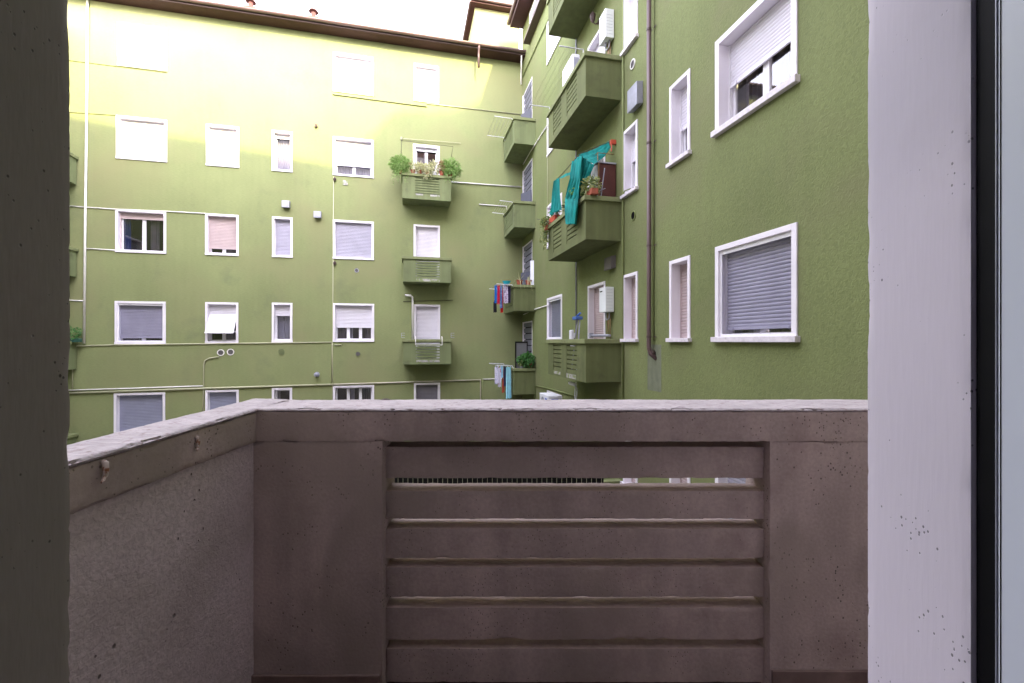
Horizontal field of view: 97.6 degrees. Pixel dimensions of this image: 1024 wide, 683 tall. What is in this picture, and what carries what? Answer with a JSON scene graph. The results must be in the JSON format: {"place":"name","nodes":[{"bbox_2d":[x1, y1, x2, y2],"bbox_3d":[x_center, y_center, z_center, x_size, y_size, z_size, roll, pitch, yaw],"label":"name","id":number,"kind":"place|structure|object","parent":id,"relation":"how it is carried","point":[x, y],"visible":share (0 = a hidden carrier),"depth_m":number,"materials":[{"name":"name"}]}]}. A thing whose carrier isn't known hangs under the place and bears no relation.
{"place":"outdoors","nodes":[
{"label":"outdoors","id":0,"kind":"place"},
{"bbox_2d":[67,152,78,444],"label":"apartment building","id":1,"kind":"structure","parent":0,"point":[71,438],"depth_m":14.58,"materials":[{"name":"green paint"}]},
{"bbox_2d":[70,326,82,341],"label":"potted plant","id":2,"kind":"object","parent":1,"relation":"on","point":[76,338],"visible":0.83,"depth_m":14.54,"materials":[{"name":"green plant"}]},
{"bbox_2d":[205,0,522,48],"label":"sky","id":3,"kind":"structure","parent":0,"point":[439,18],"materials":[{"name":"white"}]},
{"bbox_2d":[0,0,1023,682],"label":"apartment building","id":4,"kind":"structure","parent":0,"point":[876,536],"depth_m":1.36,"materials":[{"name":"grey paint"}]},
{"label":"ground","id":5,"kind":"structure","parent":0,"visible":0},
{"bbox_2d":[67,0,525,442],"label":"apartment building","id":6,"kind":"structure","parent":5,"relation":"on","point":[249,220],"depth_m":16.22,"materials":[{"name":"green paint"}]},
{"bbox_2d":[114,392,164,432],"bbox_3d":[-12.645,2.467,15.281,1.506,1.457,0.225,0,0,-13],"label":"window","id":7,"kind":"structure","parent":6,"relation":"in","point":[131,410],"depth_m":15.29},
{"bbox_2d":[114,301,165,343],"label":"window","id":8,"kind":"structure","parent":6,"relation":"in","point":[136,322],"depth_m":15.31,"materials":[{"name":"grey glass"}]},
{"bbox_2d":[115,210,165,253],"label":"window","id":9,"kind":"structure","parent":6,"relation":"in","point":[135,231],"depth_m":15.39,"materials":[{"name":"clear glass"}]},
{"bbox_2d":[115,115,166,161],"bbox_3d":[-12.587,-6.875,15.294,1.497,1.454,0.225,0,0,-13],"label":"window","id":10,"kind":"structure","parent":6,"relation":"in","point":[137,138],"depth_m":15.31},
{"bbox_2d":[117,22,167,71],"bbox_3d":[-12.564,-10.006,15.300,1.461,1.466,0.225,0,0,-13],"label":"window","id":11,"kind":"structure","parent":6,"relation":"in","point":[138,46],"depth_m":15.31,"materials":[{"name":"white"}]},
{"bbox_2d":[205,213,238,255],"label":"window","id":12,"kind":"structure","parent":6,"relation":"in","point":[221,230],"depth_m":15.87,"materials":[{"name":"white glass"}]},
{"bbox_2d":[205,302,238,342],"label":"window","id":13,"kind":"structure","parent":6,"relation":"in","point":[221,318],"depth_m":15.82,"materials":[{"name":"white glass"}]},
{"bbox_2d":[205,390,238,410],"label":"window","id":14,"kind":"structure","parent":6,"relation":"in","point":[214,399],"depth_m":15.86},
{"bbox_2d":[206,124,238,167],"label":"window","id":15,"kind":"structure","parent":6,"relation":"in","point":[222,141],"depth_m":15.87,"materials":[{"name":"white"}]},
{"bbox_2d":[271,130,292,171],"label":"window","id":16,"kind":"structure","parent":6,"relation":"in","point":[282,141],"depth_m":16.34,"materials":[{"name":"white glass"}]},
{"bbox_2d":[272,388,291,399],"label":"window","id":17,"kind":"structure","parent":6,"relation":"in","point":[277,393],"depth_m":16.38,"materials":[{"name":"white glass"}]},
{"bbox_2d":[272,216,292,257],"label":"window","id":18,"kind":"structure","parent":6,"relation":"in","point":[282,227],"depth_m":16.30,"materials":[{"name":"white plastic"}]},
{"bbox_2d":[272,303,292,342],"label":"window","id":19,"kind":"structure","parent":6,"relation":"in","point":[282,313],"depth_m":16.34,"materials":[{"name":"white glass"}]},
{"bbox_2d":[333,52,373,95],"bbox_3d":[-5.949,-10.004,16.854,1.440,1.464,0.225,0,0,-13],"label":"window","id":20,"kind":"structure","parent":6,"relation":"in","point":[352,74],"depth_m":16.88,"materials":[{"name":"white glass"}]},
{"bbox_2d":[333,136,373,178],"bbox_3d":[-5.969,-6.885,16.921,1.460,1.443,0.365,0,0,-13],"label":"window","id":21,"kind":"structure","parent":6,"relation":"in","point":[352,157],"depth_m":16.91,"materials":[{"name":"white glass"}]},
{"bbox_2d":[333,220,373,259],"bbox_3d":[-5.946,-3.795,16.834,1.466,1.453,0.185,0,0,-13],"label":"window","id":22,"kind":"structure","parent":6,"relation":"in","point":[354,240],"depth_m":16.86,"materials":[{"name":"white plastic"}]},
{"bbox_2d":[333,303,373,341],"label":"window","id":23,"kind":"structure","parent":6,"relation":"in","point":[351,322],"depth_m":16.91,"materials":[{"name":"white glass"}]},
{"bbox_2d":[333,385,373,399],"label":"window","id":24,"kind":"structure","parent":6,"relation":"in","point":[347,392],"depth_m":17.06,"materials":[{"name":"white glass"}]},
{"bbox_2d":[387,154,412,184],"bbox_3d":[-4.083,-6.291,16.445,1.005,1.200,0.831,0,0,-13],"label":"potted plant","id":25,"kind":"object","parent":6,"relation":"on","point":[402,163],"visible":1,"depth_m":16.34,"materials":[{"name":"green plant"}]},
{"bbox_2d":[408,160,418,172],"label":"potted plant","id":26,"kind":"object","parent":6,"relation":"on","point":[412,170],"visible":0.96,"depth_m":16.44,"materials":[{"name":"green plant"}]},
{"bbox_2d":[414,162,425,173],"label":"potted plant","id":27,"kind":"object","parent":6,"relation":"on","point":[419,170],"visible":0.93,"depth_m":16.47,"materials":[{"name":"green plant"}]},
{"bbox_2d":[417,263,435,276],"bbox_3d":[-3.184,-2.650,16.808,0.720,0.620,0.040,0,0,-13],"label":"panel","id":28,"kind":"object","parent":6,"relation":"on","point":[426,271],"visible":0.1,"depth_m":16.80,"materials":[{"name":"green"}]},
{"bbox_2d":[414,63,438,103],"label":"window","id":29,"kind":"structure","parent":6,"relation":"in","point":[426,77],"depth_m":17.48,"materials":[{"name":"white glass"}]},
{"bbox_2d":[413,144,439,174],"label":"door","id":30,"kind":"structure","parent":6,"relation":"in","point":[421,153],"depth_m":17.51,"materials":[{"name":"white glass"}]},
{"bbox_2d":[401,140,452,156],"bbox_3d":[-3.137,-7.048,16.613,1.920,0.635,0.023,0,0,-13],"label":"wire stand","id":31,"kind":"object","parent":6,"relation":"attached to","point":[425,143],"visible":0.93,"depth_m":16.53,"materials":[{"name":"metal"}]},
{"bbox_2d":[414,224,439,273],"bbox_3d":[-3.327,-3.417,17.476,1.002,2.204,0.212,0,0,-13],"label":"door","id":32,"kind":"structure","parent":6,"relation":"in","point":[426,237],"depth_m":17.50,"materials":[{"name":"white plastic"}]},
{"bbox_2d":[414,304,439,357],"bbox_3d":[-3.315,-0.332,17.479,1.002,2.204,0.212,0,0,-13],"label":"door","id":33,"kind":"structure","parent":6,"relation":"in","point":[426,317],"depth_m":17.50,"materials":[{"name":"white plastic"}]},
{"bbox_2d":[414,383,439,399],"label":"window","id":34,"kind":"structure","parent":6,"relation":"in","point":[421,390],"depth_m":17.49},
{"bbox_2d":[420,162,434,179],"bbox_3d":[-3.146,-6.288,16.594,0.582,0.712,0.517,0,0,-13],"label":"potted plant","id":35,"kind":"object","parent":6,"relation":"on","point":[427,171],"visible":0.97,"depth_m":16.50,"materials":[{"name":"green plant"}]},
{"bbox_2d":[401,137,456,142],"bbox_3d":[-3.138,-7.769,17.383,2.303,0.109,0.070,0,0,-13],"label":"clothes line","id":36,"kind":"object","parent":6,"relation":"attached to","point":[427,140],"visible":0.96,"depth_m":17.34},
{"bbox_2d":[427,160,440,174],"bbox_3d":[-2.915,-6.456,16.710,0.696,0.714,0.573,0,0,-13],"label":"potted plant","id":37,"kind":"object","parent":6,"relation":"on","point":[434,164],"visible":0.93,"depth_m":16.63,"materials":[{"name":"green plant"}]},
{"bbox_2d":[438,159,444,175],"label":"potted plant","id":38,"kind":"object","parent":6,"relation":"on","point":[440,173],"visible":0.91,"depth_m":16.68,"materials":[{"name":"green plant"}]},
{"bbox_2d":[440,157,462,183],"bbox_3d":[-2.308,-6.404,16.872,0.883,1.085,0.911,0,0,30],"label":"potted plant","id":39,"kind":"object","parent":6,"relation":"on","point":[449,168],"visible":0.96,"depth_m":16.77,"materials":[{"name":"green plant"}]},
{"bbox_2d":[493,300,496,312],"bbox_3d":[-0.629,-1.298,16.649,0.120,0.464,0.069,0,0,-13],"label":"garment","id":40,"kind":"object","parent":6,"relation":"hanging from","point":[495,307],"visible":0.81,"depth_m":16.65,"materials":[{"name":"black fabric"}]},
{"bbox_2d":[395,477,603,483],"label":"garage","id":41,"kind":"structure","parent":5,"relation":"on","point":[497,480],"depth_m":9.05,"materials":[{"name":"grey paint"}]},
{"bbox_2d":[503,0,869,518],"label":"apartment building","id":42,"kind":"structure","parent":5,"relation":"on","point":[720,242],"depth_m":7.12,"materials":[{"name":"paint"}]},
{"bbox_2d":[487,116,513,137],"bbox_3d":[-0.452,-8.057,16.971,0.729,0.146,1.574,0,0,-13],"label":"drying rack","id":43,"kind":"object","parent":42,"relation":"on","point":[499,124],"visible":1,"depth_m":16.83,"materials":[{"name":"white plastic"}]},
{"bbox_2d":[489,363,512,366],"bbox_3d":[-0.413,0.923,16.979,0.649,0.146,1.574,0,0,-13],"label":"drying rack","id":44,"kind":"object","parent":42,"relation":"on","point":[500,365],"visible":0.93,"depth_m":16.82,"materials":[{"name":"white plastic"}]},
{"bbox_2d":[495,366,497,383],"bbox_3d":[-0.570,1.222,16.386,0.120,0.685,0.069,0,0,-13],"label":"garment","id":45,"kind":"object","parent":44,"relation":"hanging from","point":[496,375],"visible":0.98,"depth_m":16.38,"materials":[{"name":"white fabric"}]},
{"bbox_2d":[498,366,500,386],"bbox_3d":[-0.461,1.292,16.450,0.130,0.785,0.069,0,0,-13],"label":"garment","id":46,"kind":"object","parent":44,"relation":"hanging from","point":[499,377],"visible":1,"depth_m":16.45,"materials":[{"name":"white fabric"}]},
{"bbox_2d":[502,369,503,392],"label":"garment","id":47,"kind":"object","parent":44,"relation":"hanging from","point":[503,382],"visible":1,"depth_m":16.47,"materials":[{"name":"red fabric"}]},
{"bbox_2d":[504,366,505,385],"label":"garment","id":48,"kind":"object","parent":44,"relation":"hanging from","point":[504,376],"visible":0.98,"depth_m":16.42,"materials":[{"name":"blue fabric"}]},
{"bbox_2d":[506,366,510,398],"bbox_3d":[-0.124,1.488,16.364,0.190,1.215,0.068,0,0,-13],"label":"towel","id":49,"kind":"object","parent":44,"relation":"hanging from","point":[508,382],"visible":1,"depth_m":16.36,"materials":[{"name":"blue fabric"}]},
{"bbox_2d":[516,273,524,287],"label":"potted plant","id":50,"kind":"object","parent":42,"relation":"on","point":[519,281],"visible":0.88,"depth_m":16.20,"materials":[{"name":"orange plant"}]},
{"bbox_2d":[515,342,527,367],"bbox_3d":[0.351,0.875,16.666,0.480,1.750,0.040,0,0,-13],"label":"screen panel","id":51,"kind":"object","parent":42,"relation":"on","point":[521,348],"visible":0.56,"depth_m":16.64,"materials":[{"name":"black rubber"}]},
{"bbox_2d":[516,351,535,367],"bbox_3d":[0.529,0.683,16.409,0.806,0.678,0.729,0,0,34],"label":"potted plant","id":52,"kind":"object","parent":42,"relation":"on","point":[528,359],"visible":0.97,"depth_m":16.29,"materials":[{"name":"green plant"}]},
{"bbox_2d":[521,240,531,284],"bbox_3d":[0.596,-2.515,17.459,0.572,2.638,1.420,0,0,-13],"label":"door","id":53,"kind":"structure","parent":42,"relation":"in","point":[527,249],"depth_m":17.42,"materials":[{"name":"stone"}]},
{"bbox_2d":[521,159,531,201],"bbox_3d":[0.596,-5.565,17.459,0.572,2.638,1.420,0,0,-13],"label":"door","id":54,"kind":"structure","parent":42,"relation":"in","point":[526,195],"depth_m":17.27,"materials":[{"name":"stone"}]},
{"bbox_2d":[521,78,531,117],"bbox_3d":[0.596,-8.615,17.459,0.572,2.638,1.420,0,0,-13],"label":"door","id":55,"kind":"structure","parent":42,"relation":"in","point":[527,97],"depth_m":17.36,"materials":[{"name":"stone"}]},
{"bbox_2d":[522,321,531,352],"bbox_3d":[0.596,0.535,17.459,0.572,2.638,1.420,0,0,-13],"label":"door","id":56,"kind":"structure","parent":42,"relation":"in","point":[526,326],"depth_m":17.51,"materials":[{"name":"grey"}]},
{"bbox_2d":[525,276,533,286],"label":"potted plant","id":57,"kind":"object","parent":42,"relation":"on","point":[528,282],"visible":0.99,"depth_m":16.28,"materials":[{"name":"orange plant"}]},
{"bbox_2d":[530,260,533,284],"bbox_3d":[0.769,-2.500,16.586,0.240,1.000,0.038,0,0,42],"label":"sheet","id":58,"kind":"object","parent":42,"relation":"hanging from","point":[532,270],"visible":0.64,"depth_m":16.59,"materials":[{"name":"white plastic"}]},
{"bbox_2d":[529,0,537,23],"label":"window","id":59,"kind":"structure","parent":42,"relation":"in","point":[535,1],"depth_m":16.79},
{"bbox_2d":[539,216,549,250],"bbox_3d":[0.929,-2.913,12.020,0.456,0.910,0.411,0,0,-13],"label":"potted plant","id":60,"kind":"object","parent":42,"relation":"hanging from","point":[545,226],"visible":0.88,"depth_m":11.96,"materials":[{"name":"green plant"}]},
{"bbox_2d":[546,118,552,156],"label":"window","id":61,"kind":"structure","parent":42,"relation":"in","point":[550,150],"depth_m":14.78,"materials":[{"name":"white"}]},
{"bbox_2d":[540,392,561,399],"bbox_3d":[1.062,1.710,12.492,0.400,0.480,0.855,0,0,-13],"label":"air conditioner","id":62,"kind":"object","parent":42,"relation":"attached to","point":[549,396],"visible":0.38,"depth_m":12.20,"materials":[{"name":"white plastic"}]},
{"bbox_2d":[546,22,560,65],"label":"window","id":63,"kind":"structure","parent":42,"relation":"in","point":[552,41],"depth_m":14.84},
{"bbox_2d":[546,294,561,339],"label":"window","id":64,"kind":"structure","parent":42,"relation":"in","point":[554,310],"depth_m":14.50,"materials":[{"name":"white"}]},
{"bbox_2d":[546,192,561,248],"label":"window","id":65,"kind":"structure","parent":42,"relation":"in","point":[549,206],"depth_m":14.51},
{"bbox_2d":[548,211,561,223],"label":"potted plant","id":66,"kind":"object","parent":42,"relation":"on","point":[552,218],"visible":0.44,"depth_m":11.60,"materials":[{"name":"orange plant"}]},
{"bbox_2d":[530,45,583,108],"bbox_3d":[1.018,-6.225,10.767,0.572,0.154,2.428,0,0,-13],"label":"drying rack","id":67,"kind":"object","parent":42,"relation":"on","point":[560,68],"visible":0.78,"depth_m":10.22,"materials":[{"name":"white plastic"}]},
{"bbox_2d":[562,54,579,86],"bbox_3d":[1.491,-6.225,11.322,0.220,1.650,0.766,0,0,-13],"label":"air conditioner","id":68,"kind":"object","parent":42,"relation":"on","point":[569,68],"visible":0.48,"depth_m":11.11,"materials":[{"name":"white plastic"}]},
{"bbox_2d":[568,381,577,398],"bbox_3d":[1.534,1.258,11.030,0.255,0.540,0.387,0,0,-13],"label":"condensate pipe","id":69,"kind":"object","parent":42,"relation":"attached to","point":[572,383],"visible":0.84,"depth_m":11.08,"materials":[{"name":"white plastic"}]},
{"bbox_2d":[569,312,582,369],"bbox_3d":[1.606,-0.001,11.310,0.280,1.467,0.396,0,0,-13],"label":"broom","id":70,"kind":"object","parent":42,"relation":"on","point":[577,317],"visible":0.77,"depth_m":11.24,"materials":[{"name":"blue plastic"}]},
{"bbox_2d":[568,184,584,199],"bbox_3d":[1.481,-3.313,10.047,0.421,0.416,0.499,0,0,-13],"label":"potted plant","id":71,"kind":"object","parent":42,"relation":"on","point":[581,194],"visible":0.25,"depth_m":9.96,"materials":[{"name":"green plant"}]},
{"bbox_2d":[557,142,608,217],"bbox_3d":[1.701,-3.788,10.668,0.765,1.376,1.622,0,0,-13],"label":"clothes pole","id":72,"kind":"object","parent":42,"relation":"on","point":[574,159],"visible":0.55,"depth_m":10.04,"materials":[{"name":"metal"}]},
{"bbox_2d":[550,142,610,224],"bbox_3d":[1.278,-3.526,10.519,0.905,1.959,2.111,0,0,-37],"label":"awning cloth","id":73,"kind":"object","parent":72,"relation":"hanging from","point":[582,166],"visible":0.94,"depth_m":9.98,"materials":[{"name":"teal fabric"}]},
{"bbox_2d":[579,174,602,195],"bbox_3d":[1.720,-3.347,9.621,0.546,0.484,0.547,0,0,-13],"label":"potted plant","id":74,"kind":"object","parent":42,"relation":"on","point":[593,188],"visible":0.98,"depth_m":9.54,"materials":[{"name":"green plant"}]},
{"bbox_2d":[590,11,598,24],"bbox_3d":[1.996,-7.821,10.837,0.221,0.302,0.150,0,0,-13],"label":"wall lantern","id":75,"kind":"object","parent":42,"relation":"attached to","point":[592,16],"depth_m":10.80,"materials":[{"name":"brown metal"}]},
{"bbox_2d":[588,281,605,338],"bbox_3d":[2.163,-0.336,10.996,0.232,2.159,1.040,0,0,-13],"label":"door","id":76,"kind":"structure","parent":42,"relation":"in","point":[596,320],"depth_m":11.37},
{"bbox_2d":[588,30,605,53],"bbox_3d":[2.163,-6.436,10.996,0.232,2.159,1.040,0,0,-13],"label":"door","id":77,"kind":"structure","parent":42,"relation":"in","point":[594,46],"depth_m":11.17,"materials":[{"name":"white"}]},
{"bbox_2d":[588,333,610,337],"bbox_3d":[1.966,-0.140,10.161,0.084,0.120,1.002,0,0,-15],"label":"pipe bundle","id":78,"kind":"object","parent":42,"relation":"on","point":[591,335],"visible":1,"depth_m":10.15,"materials":[{"name":"grey metal"}]},
{"bbox_2d":[589,152,615,196],"bbox_3d":[2.022,-3.244,10.066,0.460,1.789,0.490,0,0,-13],"label":"cabinet","id":79,"kind":"object","parent":42,"relation":"on","point":[609,183],"visible":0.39,"depth_m":9.85,"materials":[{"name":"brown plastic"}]},
{"bbox_2d":[600,168,605,195],"bbox_3d":[1.896,-3.425,9.839,0.031,0.654,0.427,0,0,-35],"label":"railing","id":80,"kind":"object","parent":79,"relation":"attached to","point":[602,183],"visible":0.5,"depth_m":9.72,"materials":[{"name":"grey metal"}]},
{"bbox_2d":[599,8,613,53],"bbox_3d":[2.140,-6.775,10.150,0.213,1.290,0.346,0,0,-13],"label":"water heater","id":81,"kind":"object","parent":42,"relation":"attached to","point":[606,28],"visible":0.84,"depth_m":10.01,"materials":[{"name":"white metal"}]},
{"bbox_2d":[599,287,613,338],"bbox_3d":[2.140,-0.615,10.150,0.213,1.210,0.346,0,0,-13],"label":"water heater","id":82,"kind":"object","parent":42,"relation":"attached to","point":[606,300],"visible":0.94,"depth_m":10.01,"materials":[{"name":"white metal"}]},
{"bbox_2d":[610,139,615,151],"bbox_3d":[2.240,-4.340,9.955,0.123,0.261,0.080,0,0,-13],"label":"red peg","id":83,"kind":"object","parent":42,"relation":"attached to","point":[612,142],"visible":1,"depth_m":9.92,"materials":[{"name":"red plastic"}]},
{"bbox_2d":[620,478,637,483],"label":"window","id":84,"kind":"structure","parent":42,"relation":"in","point":[625,480],"depth_m":9.52,"materials":[{"name":"stone"}]},
{"bbox_2d":[620,0,638,56],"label":"window","id":85,"kind":"structure","parent":42,"relation":"in","point":[631,34],"depth_m":9.52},
{"bbox_2d":[620,119,638,199],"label":"window","id":86,"kind":"structure","parent":42,"relation":"in","point":[631,133],"depth_m":9.52,"materials":[{"name":"glass"}]},
{"bbox_2d":[620,271,638,341],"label":"window","id":87,"kind":"structure","parent":42,"relation":"in","point":[631,279],"depth_m":9.52,"materials":[{"name":"wood"}]},
{"bbox_2d":[666,68,691,168],"bbox_3d":[2.935,-3.745,7.597,0.340,1.409,0.650,0,0,-13],"label":"window","id":88,"kind":"structure","parent":42,"relation":"in","point":[680,91],"depth_m":7.80,"materials":[{"name":"plastic"}]},
{"bbox_2d":[666,255,691,341],"bbox_3d":[2.918,-0.698,7.594,0.305,1.414,0.650,0,0,-13],"label":"window","id":89,"kind":"structure","parent":42,"relation":"in","point":[679,269],"depth_m":7.80,"materials":[{"name":"stone"}]},
{"bbox_2d":[669,478,690,482],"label":"window","id":90,"kind":"structure","parent":42,"relation":"in","point":[671,480],"depth_m":7.81,"materials":[{"name":"stone"}]},
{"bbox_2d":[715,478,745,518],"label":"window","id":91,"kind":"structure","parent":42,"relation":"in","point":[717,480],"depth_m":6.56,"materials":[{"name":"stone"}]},
{"bbox_2d":[711,0,799,137],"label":"window","id":92,"kind":"structure","parent":42,"relation":"in","point":[751,71],"depth_m":6.25,"materials":[{"name":"plastic"}]},
{"bbox_2d":[711,222,799,341],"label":"window","id":93,"kind":"structure","parent":42,"relation":"in","point":[756,276],"depth_m":6.01,"materials":[{"name":"plastic"}]},
{"bbox_3d":[-0.413,-2.017,16.979,0.649,0.146,1.574,0,0,-13],"label":"drying rack","id":94,"kind":"object","parent":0,"visible":0},
{"bbox_2d":[494,286,496,302],"bbox_3d":[-0.593,-1.738,16.399,0.100,0.685,0.069,0,0,-13],"label":"garment","id":95,"kind":"object","parent":94,"relation":"hanging from","point":[495,301],"visible":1,"depth_m":16.39,"materials":[{"name":"blue fabric"}]},
{"bbox_2d":[497,285,499,303],"bbox_3d":[-0.492,-1.718,16.404,0.100,0.725,0.068,0,0,-13],"label":"garment","id":96,"kind":"object","parent":94,"relation":"hanging from","point":[498,294],"visible":1,"depth_m":16.40,"materials":[{"name":"fabric"}]},
{"bbox_2d":[500,285,501,307],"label":"garment","id":97,"kind":"object","parent":94,"relation":"hanging from","point":[500,296],"visible":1,"depth_m":16.43,"materials":[{"name":"blue fabric"}]},
{"bbox_2d":[500,288,502,312],"bbox_3d":[-0.384,-1.518,16.652,0.100,0.924,0.069,0,0,-13],"label":"garment","id":98,"kind":"object","parent":94,"relation":"hanging from","point":[501,310],"visible":0.52,"depth_m":16.67,"materials":[{"name":"fabric"}]},
{"bbox_2d":[503,285,507,302],"bbox_3d":[-0.230,-1.758,16.380,0.180,0.744,0.069,0,0,-13],"label":"garment","id":99,"kind":"object","parent":94,"relation":"hanging from","point":[505,293],"visible":0.98,"depth_m":16.38,"materials":[{"name":"white fabric"}]},
{"bbox_2d":[508,285,510,302],"bbox_3d":[-0.099,-1.738,16.390,0.100,0.684,0.069,0,0,-13],"label":"garment","id":100,"kind":"object","parent":94,"relation":"hanging from","point":[509,293],"visible":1,"depth_m":16.39,"materials":[{"name":"black fabric"}]}
]}

